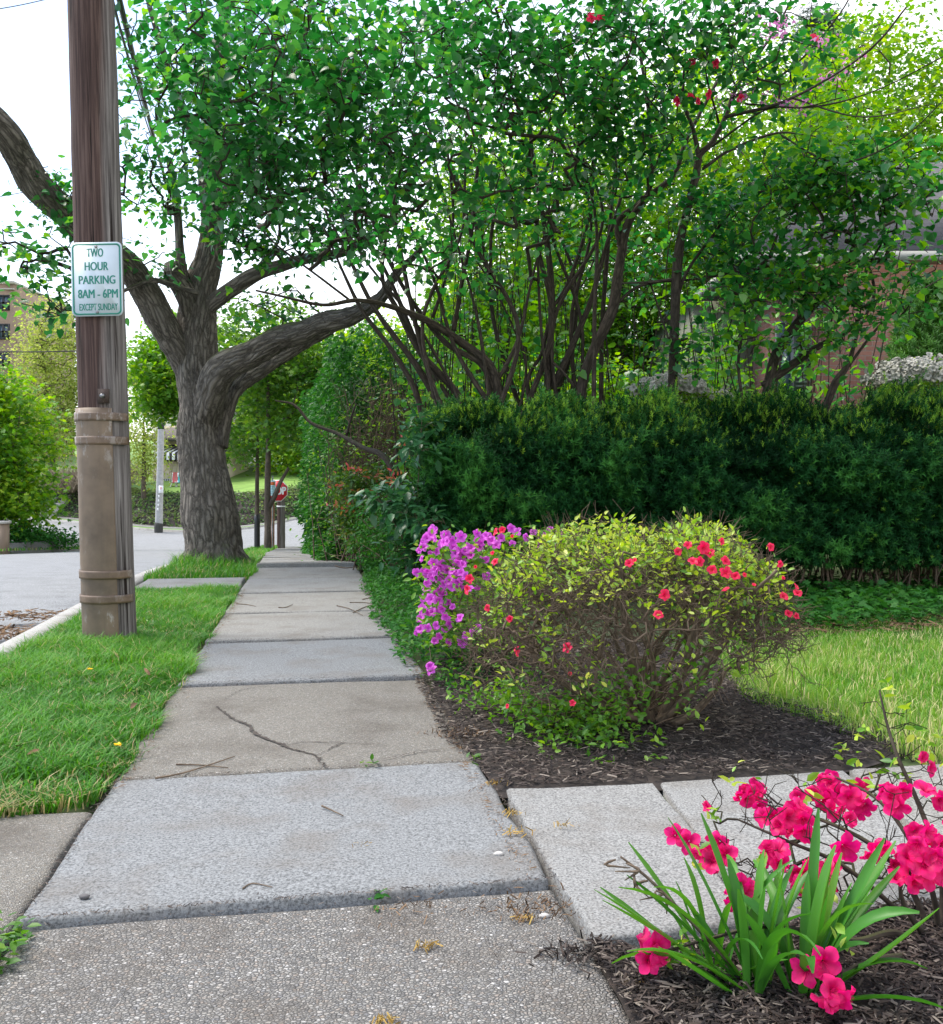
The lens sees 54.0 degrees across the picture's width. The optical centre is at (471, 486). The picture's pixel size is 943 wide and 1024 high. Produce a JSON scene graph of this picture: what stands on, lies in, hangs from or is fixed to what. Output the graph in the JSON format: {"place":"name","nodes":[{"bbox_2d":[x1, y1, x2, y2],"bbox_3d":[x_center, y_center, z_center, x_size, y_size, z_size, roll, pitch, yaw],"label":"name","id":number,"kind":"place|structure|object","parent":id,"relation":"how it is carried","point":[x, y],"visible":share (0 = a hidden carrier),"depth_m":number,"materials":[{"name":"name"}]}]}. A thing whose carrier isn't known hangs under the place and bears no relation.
{"place":"outdoors","nodes":[
{"label":"outdoors","id":0,"kind":"place"},
{"bbox_2d":[10,540,79,553],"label":"pavement","id":1,"kind":"structure","parent":0,"point":[34,546],"depth_m":32.80,"materials":[{"name":"concrete"}]},
{"bbox_2d":[0,812,91,960],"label":"driveway apron","id":2,"kind":"object","parent":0,"point":[33,848],"visible":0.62,"depth_m":2.53,"materials":[{"name":"beige concrete"}]},
{"bbox_2d":[0,910,41,973],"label":"weeds","id":3,"kind":"object","parent":2,"relation":"on","point":[15,942],"visible":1,"depth_m":2.00,"materials":[{"name":"green plant"}]},
{"bbox_2d":[0,346,143,351],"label":"overhead cable","id":4,"kind":"object","parent":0,"point":[45,351],"visible":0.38,"depth_m":41.94,"materials":[{"name":"black rubber"}]},
{"bbox_2d":[0,549,184,643],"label":"street","id":5,"kind":"structure","parent":0,"point":[46,581],"depth_m":11.30,"materials":[{"name":"grey asphalt"}]},
{"bbox_2d":[0,608,66,640],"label":"leaf litter","id":6,"kind":"object","parent":5,"relation":"on","point":[10,627],"visible":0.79,"depth_m":7.29,"materials":[{"name":"brown plant"}]},
{"bbox_2d":[114,1,163,162],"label":"overhead cable","id":7,"kind":"object","parent":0,"point":[123,41],"visible":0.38,"depth_m":11.07,"materials":[{"name":"black rubber"}]},
{"bbox_2d":[0,482,307,526],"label":"bank","id":8,"kind":"structure","parent":0,"point":[240,506],"depth_m":62.35,"materials":[{"name":"green plant"}]},
{"bbox_2d":[0,292,77,474],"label":"budding tree","id":9,"kind":"object","parent":8,"relation":"on","point":[48,369],"visible":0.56,"depth_m":69.25,"materials":[{"name":"green plant"}]},
{"bbox_2d":[40,493,71,517],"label":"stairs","id":10,"kind":"structure","parent":8,"relation":"on","point":[57,508],"depth_m":66.05,"materials":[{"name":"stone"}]},
{"bbox_2d":[13,457,177,501],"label":"dry shrub","id":11,"kind":"object","parent":8,"relation":"on","point":[73,482],"visible":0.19,"depth_m":65.78,"materials":[{"name":"plant"}]},
{"bbox_2d":[127,377,176,499],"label":"budding tree","id":12,"kind":"object","parent":8,"relation":"on","point":[144,447],"visible":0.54,"depth_m":63.76,"materials":[{"name":"green plant"}]},
{"bbox_2d":[20,481,308,526],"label":"ivy","id":13,"kind":"object","parent":8,"relation":"on","point":[150,497],"visible":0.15,"depth_m":63.28,"materials":[{"name":"green plant"}]},
{"bbox_2d":[126,309,229,431],"bbox_3d":[-11.704,-2.309,35.817,4.527,9.774,5.202,0,0,0],"label":"maple tree","id":14,"kind":"object","parent":8,"relation":"on","point":[160,398],"visible":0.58,"depth_m":34.96,"materials":[{"name":"green plant"}]},
{"bbox_2d":[4,519,304,534],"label":"street edge","id":15,"kind":"object","parent":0,"point":[135,531],"visible":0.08,"depth_m":57.83,"materials":[{"name":"concrete"}]},
{"bbox_2d":[30,516,300,531],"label":"kerb","id":16,"kind":"structure","parent":15,"relation":"on","point":[164,530],"depth_m":58.45,"materials":[{"name":"concrete"}]},
{"bbox_2d":[9,520,305,548],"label":"cross street","id":17,"kind":"structure","parent":0,"point":[156,541],"depth_m":47.62,"materials":[{"name":"grey asphalt"}]},
{"bbox_2d":[154,417,163,532],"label":"utility pole","id":18,"kind":"object","parent":17,"relation":"on","point":[158,525],"visible":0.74,"depth_m":57.23,"materials":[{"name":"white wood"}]},
{"bbox_2d":[12,441,305,492],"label":"hill","id":19,"kind":"structure","parent":0,"point":[242,482],"depth_m":74.33,"materials":[{"name":"green plant"}]},
{"bbox_2d":[49,335,146,467],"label":"budding tree","id":20,"kind":"object","parent":19,"relation":"on","point":[77,398],"visible":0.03,"depth_m":71.09,"materials":[{"name":"green plant"}]},
{"bbox_2d":[146,419,252,480],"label":"awning house","id":21,"kind":"structure","parent":19,"relation":"on","point":[173,449],"depth_m":74.83,"materials":[{"name":"white"}]},
{"bbox_2d":[135,311,300,467],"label":"garden tree","id":22,"kind":"object","parent":19,"relation":"on","point":[228,341],"visible":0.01,"depth_m":85.61,"materials":[{"name":"green plant"}]},
{"bbox_2d":[232,307,413,479],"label":"garden tree","id":23,"kind":"object","parent":19,"relation":"on","point":[290,462],"visible":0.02,"depth_m":77.22,"materials":[{"name":"green plant"}]},
{"bbox_2d":[49,515,300,528],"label":"pavement","id":24,"kind":"structure","parent":0,"point":[151,526],"depth_m":60.33,"materials":[{"name":"concrete"}]},
{"bbox_2d":[137,577,244,594],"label":"verge walk","id":25,"kind":"structure","parent":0,"point":[158,583],"depth_m":9.41,"materials":[{"name":"concrete"}]},
{"bbox_2d":[0,546,639,1023],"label":"pavement","id":26,"kind":"structure","parent":0,"point":[204,838],"depth_m":2.39,"materials":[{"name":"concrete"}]},
{"bbox_2d":[155,756,234,778],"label":"fallen twig","id":27,"kind":"object","parent":26,"relation":"on","point":[159,777],"visible":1,"depth_m":3.22,"materials":[{"name":"brown wood"}]},
{"bbox_2d":[277,498,285,547],"bbox_3d":[-6.069,1.040,29.500,0.280,2.290,0.280,0,0,0],"label":"wooden post","id":28,"kind":"object","parent":26,"relation":"on","point":[281,506],"visible":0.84,"depth_m":29.39,"materials":[{"name":"brown wood"}]},
{"bbox_2d":[275,480,287,500],"bbox_3d":[-6.162,0.144,29.309,0.685,0.685,0.010,0,0,0],"label":"stop sign","id":29,"kind":"object","parent":28,"relation":"attached to","point":[282,493],"visible":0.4,"depth_m":29.31,"materials":[{"name":"red metal"}]},
{"bbox_2d":[368,888,390,911],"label":"seedling","id":30,"kind":"object","parent":26,"relation":"on","point":[379,896],"visible":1,"depth_m":2.22,"materials":[{"name":"green plant"}]},
{"bbox_2d":[369,1012,400,1023],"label":"fallen catkin","id":31,"kind":"object","parent":26,"relation":"on","point":[382,1018],"visible":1,"depth_m":1.72},
{"bbox_2d":[374,890,475,926],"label":"leaf litter","id":32,"kind":"object","parent":26,"relation":"on","point":[415,907],"visible":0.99,"depth_m":2.18,"materials":[{"name":"plant"}]},
{"bbox_2d":[413,939,442,953],"bbox_3d":[-0.096,0.994,1.999,0.066,0.021,0.043,0,0,-26],"label":"fallen catkin","id":33,"kind":"object","parent":26,"relation":"on","point":[424,944],"visible":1,"depth_m":2.00},
{"bbox_2d":[417,724,502,740],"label":"leaf litter","id":34,"kind":"object","parent":26,"relation":"on","point":[449,732],"visible":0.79,"depth_m":3.71,"materials":[{"name":"brown plant"}]},
{"bbox_2d":[502,825,535,837],"bbox_3d":[0.136,0.979,2.625,0.099,0.032,0.070,0,0,0],"label":"fallen catkin","id":35,"kind":"object","parent":26,"relation":"on","point":[518,831],"visible":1,"depth_m":2.62},
{"bbox_2d":[469,882,601,922],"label":"leaf litter","id":36,"kind":"object","parent":26,"relation":"on","point":[527,908],"visible":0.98,"depth_m":2.18,"materials":[{"name":"brown plant"}]},
{"bbox_2d":[493,930,634,979],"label":"leaf litter","id":37,"kind":"object","parent":26,"relation":"on","point":[586,955],"visible":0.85,"depth_m":1.96,"materials":[{"name":"brown plant"}]},
{"bbox_2d":[113,583,535,873],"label":"joint dirt","id":38,"kind":"structure","parent":0,"point":[425,724],"depth_m":3.60,"materials":[{"name":"brown soil"}]},
{"bbox_2d":[0,547,942,1006],"bbox_3d":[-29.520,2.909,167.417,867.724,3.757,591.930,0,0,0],"label":"ground","id":39,"kind":"structure","parent":0,"point":[906,761],"depth_m":6.38,"materials":[{"name":"brown soil"}]},
{"bbox_2d":[0,521,11,553],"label":"gate pillar","id":40,"kind":"structure","parent":39,"relation":"on","point":[5,534],"depth_m":30.96,"materials":[{"name":"beige stone"}]},
{"bbox_2d":[0,281,74,461],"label":"apartment block","id":41,"kind":"structure","parent":39,"relation":"on","point":[10,309],"depth_m":92.66,"materials":[{"name":"beige brick"}]},
{"bbox_2d":[0,295,9,310],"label":"window","id":42,"kind":"structure","parent":41,"relation":"in","point":[3,298],"depth_m":91.92,"materials":[{"name":"grey glass"}]},
{"bbox_2d":[0,324,9,338],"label":"window","id":43,"kind":"structure","parent":41,"relation":"in","point":[4,331],"depth_m":91.90,"materials":[{"name":"grey glass"}]},
{"bbox_2d":[0,353,9,366],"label":"window","id":44,"kind":"structure","parent":41,"relation":"in","point":[3,355],"depth_m":91.88,"materials":[{"name":"grey glass"}]},
{"bbox_2d":[0,353,76,540],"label":"maple tree","id":45,"kind":"object","parent":39,"relation":"on","point":[14,451],"visible":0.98,"depth_m":33.54,"materials":[{"name":"green plant"}]},
{"bbox_2d":[0,546,79,550],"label":"grass","id":46,"kind":"structure","parent":39,"relation":"on","point":[24,549],"depth_m":32.11,"materials":[{"name":"green plant"}]},
{"bbox_2d":[10,519,79,551],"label":"ivy","id":47,"kind":"object","parent":39,"relation":"on","point":[33,536],"visible":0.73,"depth_m":33.01,"materials":[{"name":"green plant"}]},
{"bbox_2d":[0,564,167,655],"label":"kerb","id":48,"kind":"structure","parent":39,"relation":"on","point":[58,618],"depth_m":6.56,"materials":[{"name":"concrete"}]},
{"bbox_2d":[67,0,136,638],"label":"utility pole","id":49,"kind":"object","parent":39,"relation":"on","point":[106,569],"visible":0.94,"depth_m":5.87,"materials":[{"name":"brown wood"}]},
{"bbox_2d":[71,242,122,316],"bbox_3d":[-2.358,-1.302,5.851,0.322,0.465,0.067,-1,0,0],"label":"parking sign","id":50,"kind":"object","parent":49,"relation":"attached to","point":[96,280],"visible":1,"depth_m":5.83,"materials":[{"name":"metal"}]},
{"bbox_2d":[116,0,164,173],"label":"overhead cable","id":51,"kind":"object","parent":49,"relation":"attached to","point":[122,12],"visible":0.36,"depth_m":12.41,"materials":[{"name":"black rubber"}]},
{"bbox_2d":[0,581,246,817],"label":"grass","id":52,"kind":"structure","parent":39,"relation":"on","point":[68,753],"depth_m":4.32,"materials":[{"name":"green plant"}]},
{"bbox_2d":[143,548,266,581],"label":"grass","id":53,"kind":"structure","parent":39,"relation":"on","point":[191,567],"depth_m":10.84,"materials":[{"name":"green plant"}]},
{"bbox_2d":[244,544,276,552],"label":"grass","id":54,"kind":"structure","parent":39,"relation":"on","point":[253,548],"depth_m":23.84,"materials":[{"name":"green plant"}]},
{"bbox_2d":[0,0,523,565],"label":"street tree","id":55,"kind":"object","parent":39,"relation":"on","point":[212,384],"visible":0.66,"depth_m":11.49,"materials":[{"name":"green plant"}]},
{"bbox_2d":[218,318,319,547],"bbox_3d":[-6.059,-1.489,27.049,4.380,7.081,3.826,0,0,0],"label":"young tree","id":56,"kind":"object","parent":39,"relation":"on","point":[238,450],"visible":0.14,"depth_m":26.94,"materials":[{"name":"green plant"}]},
{"bbox_2d":[271,476,275,547],"bbox_3d":[-5.595,1.080,26.029,0.182,2.750,0.063,0,0,0],"label":"notice sign","id":57,"kind":"object","parent":39,"relation":"on","point":[273,484],"visible":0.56,"depth_m":26.00,"materials":[{"name":"metal"}]},
{"bbox_2d":[217,280,375,548],"bbox_3d":[-5.189,-1.864,25.159,5.288,7.599,4.046,0,0,0],"label":"young tree","id":58,"kind":"object","parent":39,"relation":"on","point":[301,375],"visible":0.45,"depth_m":24.89,"materials":[{"name":"green plant"}]},
{"bbox_2d":[115,0,572,421],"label":"garden tree","id":59,"kind":"object","parent":39,"relation":"on","point":[201,79],"visible":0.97,"depth_m":7.52,"materials":[{"name":"green plant"}]},
{"bbox_2d":[282,304,449,464],"bbox_3d":[-3.657,-2.600,39.933,10.858,10.681,7.097,0,0,0],"label":"garden tree","id":60,"kind":"object","parent":39,"relation":"on","point":[386,335],"visible":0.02,"depth_m":39.50,"materials":[{"name":"green plant"}]},
{"bbox_2d":[323,435,409,572],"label":"pieris bush","id":61,"kind":"object","parent":39,"relation":"on","point":[355,483],"visible":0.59,"depth_m":10.98,"materials":[{"name":"green plant"}]},
{"bbox_2d":[291,316,451,564],"bbox_3d":[-2.322,-0.585,17.673,2.304,4.478,9.290,0,0,-12],"label":"ivy hedge","id":62,"kind":"object","parent":39,"relation":"on","point":[340,360],"visible":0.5,"depth_m":14.00,"materials":[{"name":"green plant"}]},
{"bbox_2d":[324,469,426,581],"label":"dark shrub","id":63,"kind":"object","parent":39,"relation":"on","point":[380,536],"visible":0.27,"depth_m":9.23,"materials":[{"name":"green plant"}]},
{"bbox_2d":[275,318,484,569],"bbox_3d":[-1.161,-0.229,13.339,4.082,4.467,4.120,0,0,39],"label":"bare thicket","id":64,"kind":"object","parent":39,"relation":"on","point":[379,450],"visible":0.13,"depth_m":12.77,"materials":[{"name":"plant"}]},
{"bbox_2d":[347,398,477,600],"bbox_3d":[-0.514,0.126,8.065,1.156,1.817,1.226,0,0,0],"label":"broadleaf shrub","id":65,"kind":"object","parent":39,"relation":"on","point":[397,505],"visible":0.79,"depth_m":8.05,"materials":[{"name":"green plant"}]},
{"bbox_2d":[357,547,532,667],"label":"ground cover","id":66,"kind":"object","parent":39,"relation":"on","point":[387,585],"visible":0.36,"depth_m":6.95,"materials":[{"name":"green plant"}]},
{"bbox_2d":[384,368,524,484],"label":"garden shrub","id":67,"kind":"object","parent":39,"relation":"on","point":[511,397],"visible":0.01,"depth_m":12.88,"materials":[{"name":"green plant"}]},
{"bbox_2d":[383,114,584,429],"bbox_3d":[0.187,-2.735,16.916,3.703,8.170,3.521,0,0,0],"label":"background tree","id":68,"kind":"object","parent":39,"relation":"on","point":[486,315],"visible":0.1,"depth_m":16.69,"materials":[{"name":"green plant"}]},
{"bbox_2d":[341,0,689,414],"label":"garden tree","id":69,"kind":"object","parent":39,"relation":"on","point":[521,45],"visible":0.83,"depth_m":8.45,"materials":[{"name":"green plant"}]},
{"bbox_2d":[472,359,577,440],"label":"garden shrub","id":70,"kind":"object","parent":39,"relation":"on","point":[530,385],"visible":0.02,"depth_m":13.61,"materials":[{"name":"green plant"}]},
{"bbox_2d":[401,71,663,399],"bbox_3d":[1.242,-3.968,19.766,6.293,10.387,6.304,0,0,29],"label":"background tree","id":71,"kind":"object","parent":39,"relation":"on","point":[543,196],"visible":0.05,"depth_m":19.21,"materials":[{"name":"green plant"}]},
{"bbox_2d":[392,234,717,394],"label":"woods","id":72,"kind":"object","parent":39,"relation":"on","point":[450,292],"depth_m":36.94,"materials":[{"name":"green plant"}]},
{"bbox_2d":[436,32,784,412],"bbox_3d":[2.741,-3.859,19.059,8.366,10.119,6.882,0,0,0],"label":"background tree","id":73,"kind":"object","parent":39,"relation":"on","point":[624,329],"visible":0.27,"depth_m":18.31,"materials":[{"name":"green plant"}]},
{"bbox_2d":[566,352,659,431],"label":"garden shrub","id":74,"kind":"object","parent":39,"relation":"on","point":[588,393],"visible":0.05,"depth_m":13.30,"materials":[{"name":"green plant"}]},
{"bbox_2d":[363,179,911,578],"bbox_3d":[1.937,-1.184,10.723,6.344,4.381,2.591,0,0,0],"label":"sapling thicket","id":75,"kind":"object","parent":39,"relation":"on","point":[717,381],"visible":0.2,"depth_m":10.39,"materials":[{"name":"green plant"}]},
{"bbox_2d":[536,0,776,414],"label":"garden tree","id":76,"kind":"object","parent":39,"relation":"on","point":[631,213],"visible":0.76,"depth_m":8.97,"materials":[{"name":"green plant"}]},
{"bbox_2d":[415,634,900,797],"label":"mulch","id":77,"kind":"object","parent":39,"relation":"on","point":[661,766],"visible":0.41,"depth_m":3.63,"materials":[{"name":"brown wood"}]},
{"bbox_2d":[428,655,489,698],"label":"weeds","id":78,"kind":"object","parent":77,"relation":"on","point":[448,682],"visible":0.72,"depth_m":4.73,"materials":[{"name":"green plant"}]},
{"bbox_2d":[400,520,563,679],"bbox_3d":[0.077,0.606,4.986,0.900,0.852,1.030,0,0,0],"label":"azalea bush","id":79,"kind":"object","parent":77,"relation":"on","point":[445,573],"visible":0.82,"depth_m":4.72,"materials":[{"name":"purple plant"}]},
{"bbox_2d":[446,500,825,763],"bbox_3d":[0.673,0.563,3.978,1.586,1.021,1.408,0,0,0],"label":"azalea bush","id":80,"kind":"object","parent":77,"relation":"on","point":[650,699],"visible":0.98,"depth_m":3.68,"materials":[{"name":"green plant"}]},
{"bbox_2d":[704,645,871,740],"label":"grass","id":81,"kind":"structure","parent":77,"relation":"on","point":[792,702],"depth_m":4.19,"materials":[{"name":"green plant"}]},
{"bbox_2d":[625,372,712,415],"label":"white azalea","id":82,"kind":"object","parent":39,"relation":"on","point":[687,389],"visible":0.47,"depth_m":9.51,"materials":[{"name":"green plant"}]},
{"bbox_2d":[401,367,942,601],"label":"yew hedge","id":83,"kind":"object","parent":39,"relation":"on","point":[849,487],"visible":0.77,"depth_m":8.09,"materials":[{"name":"green plant"}]},
{"bbox_2d":[627,320,781,421],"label":"garden shrub","id":84,"kind":"object","parent":39,"relation":"on","point":[733,371],"visible":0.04,"depth_m":13.22,"materials":[{"name":"green plant"}]},
{"bbox_2d":[685,388,735,414],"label":"white azalea","id":85,"kind":"object","parent":39,"relation":"on","point":[712,398],"visible":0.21,"depth_m":9.66,"materials":[{"name":"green plant"}]},
{"bbox_2d":[543,11,926,375],"bbox_3d":[5.802,-4.653,20.926,9.496,11.706,7.178,0,0,0],"label":"background tree","id":86,"kind":"object","parent":39,"relation":"on","point":[791,123],"visible":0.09,"depth_m":19.76,"materials":[{"name":"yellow plant"}]},
{"bbox_2d":[586,0,942,412],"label":"garden tree","id":87,"kind":"object","parent":39,"relation":"on","point":[780,84],"visible":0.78,"depth_m":8.67,"materials":[{"name":"green plant"}]},
{"bbox_2d":[586,896,942,1023],"bbox_3d":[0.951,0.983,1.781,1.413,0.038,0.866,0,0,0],"label":"mulch","id":88,"kind":"object","parent":39,"relation":"on","point":[742,1004],"visible":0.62,"depth_m":1.80,"materials":[{"name":"brown wood"}]},
{"bbox_2d":[600,842,792,973],"bbox_3d":[0.465,0.871,1.883,0.358,0.241,0.224,0,0,32],"label":"daffodil clump","id":89,"kind":"object","parent":88,"relation":"on","point":[724,915],"visible":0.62,"depth_m":1.90,"materials":[{"name":"green plant"}]},
{"bbox_2d":[594,813,820,998],"bbox_3d":[0.529,0.831,1.807,0.440,0.323,0.410,0,0,-30],"label":"daffodil clump","id":90,"kind":"object","parent":88,"relation":"on","point":[748,956],"visible":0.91,"depth_m":1.83,"materials":[{"name":"green plant"}]},
{"bbox_2d":[603,856,731,966],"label":"dead flower stalk","id":91,"kind":"object","parent":90,"relation":"attached to","point":[663,893],"visible":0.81,"depth_m":1.85,"materials":[{"name":"brown plant"}]},
{"bbox_2d":[635,677,942,1022],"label":"azalea bush","id":92,"kind":"object","parent":88,"relation":"on","point":[918,860],"visible":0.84,"depth_m":2.08,"materials":[{"name":"pink plant"}]},
{"bbox_2d":[743,808,942,1007],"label":"daffodil clump","id":93,"kind":"object","parent":88,"relation":"on","point":[848,913],"visible":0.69,"depth_m":1.83,"materials":[{"name":"green plant"}]},
{"bbox_2d":[635,163,942,424],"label":"brick house","id":94,"kind":"structure","parent":39,"relation":"on","point":[865,355],"depth_m":14.20,"materials":[{"name":"red brick"}]},
{"bbox_2d":[775,321,793,413],"bbox_3d":[4.790,-1.809,14.168,0.278,1.431,0.056,0,0,0],"label":"window","id":95,"kind":"structure","parent":94,"relation":"in","point":[790,357],"depth_m":14.17,"materials":[{"name":"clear glass"}]},
{"bbox_2d":[651,567,942,640],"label":"ivy","id":96,"kind":"object","parent":39,"relation":"on","point":[864,602],"visible":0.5,"depth_m":7.15,"materials":[{"name":"green plant"}]},
{"bbox_2d":[685,113,942,414],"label":"garden tree","id":97,"kind":"object","parent":39,"relation":"on","point":[807,306],"visible":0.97,"depth_m":8.46,"materials":[{"name":"green plant"}]},
{"bbox_2d":[705,0,942,274],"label":"background tree","id":98,"kind":"object","parent":39,"relation":"on","point":[930,123],"visible":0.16,"depth_m":22.70,"materials":[{"name":"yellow plant"}]},
{"bbox_2d":[781,0,871,153],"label":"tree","id":99,"kind":"object","parent":39,"relation":"on","point":[815,20],"depth_m":27.71,"materials":[{"name":"green plant"}]},
{"bbox_2d":[776,613,942,634],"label":"leaf litter","id":100,"kind":"object","parent":39,"relation":"on","point":[872,623],"visible":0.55,"depth_m":6.44,"materials":[{"name":"brown plant"}]},
{"bbox_2d":[859,352,942,580],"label":"white azalea","id":101,"kind":"object","parent":39,"relation":"on","point":[897,367],"visible":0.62,"depth_m":9.60,"materials":[{"name":"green plant"}]},
{"bbox_2d":[863,274,942,576],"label":"arborvitae","id":102,"kind":"object","parent":39,"relation":"on","point":[929,335],"visible":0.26,"depth_m":10.78,"materials":[{"name":"green plant"}]},
{"bbox_2d":[0,0,942,439],"label":"sky","id":103,"kind":"structure","parent":0,"point":[35,84],"materials":[{"name":"white"}]},
{"bbox_2d":[506,764,942,993],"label":"garden path","id":104,"kind":"structure","parent":0,"point":[612,821],"depth_m":2.62,"materials":[{"name":"concrete"}]},
{"bbox_2d":[715,611,942,764],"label":"grass","id":105,"kind":"structure","parent":0,"point":[827,661],"depth_m":4.78,"materials":[{"name":"green plant"}]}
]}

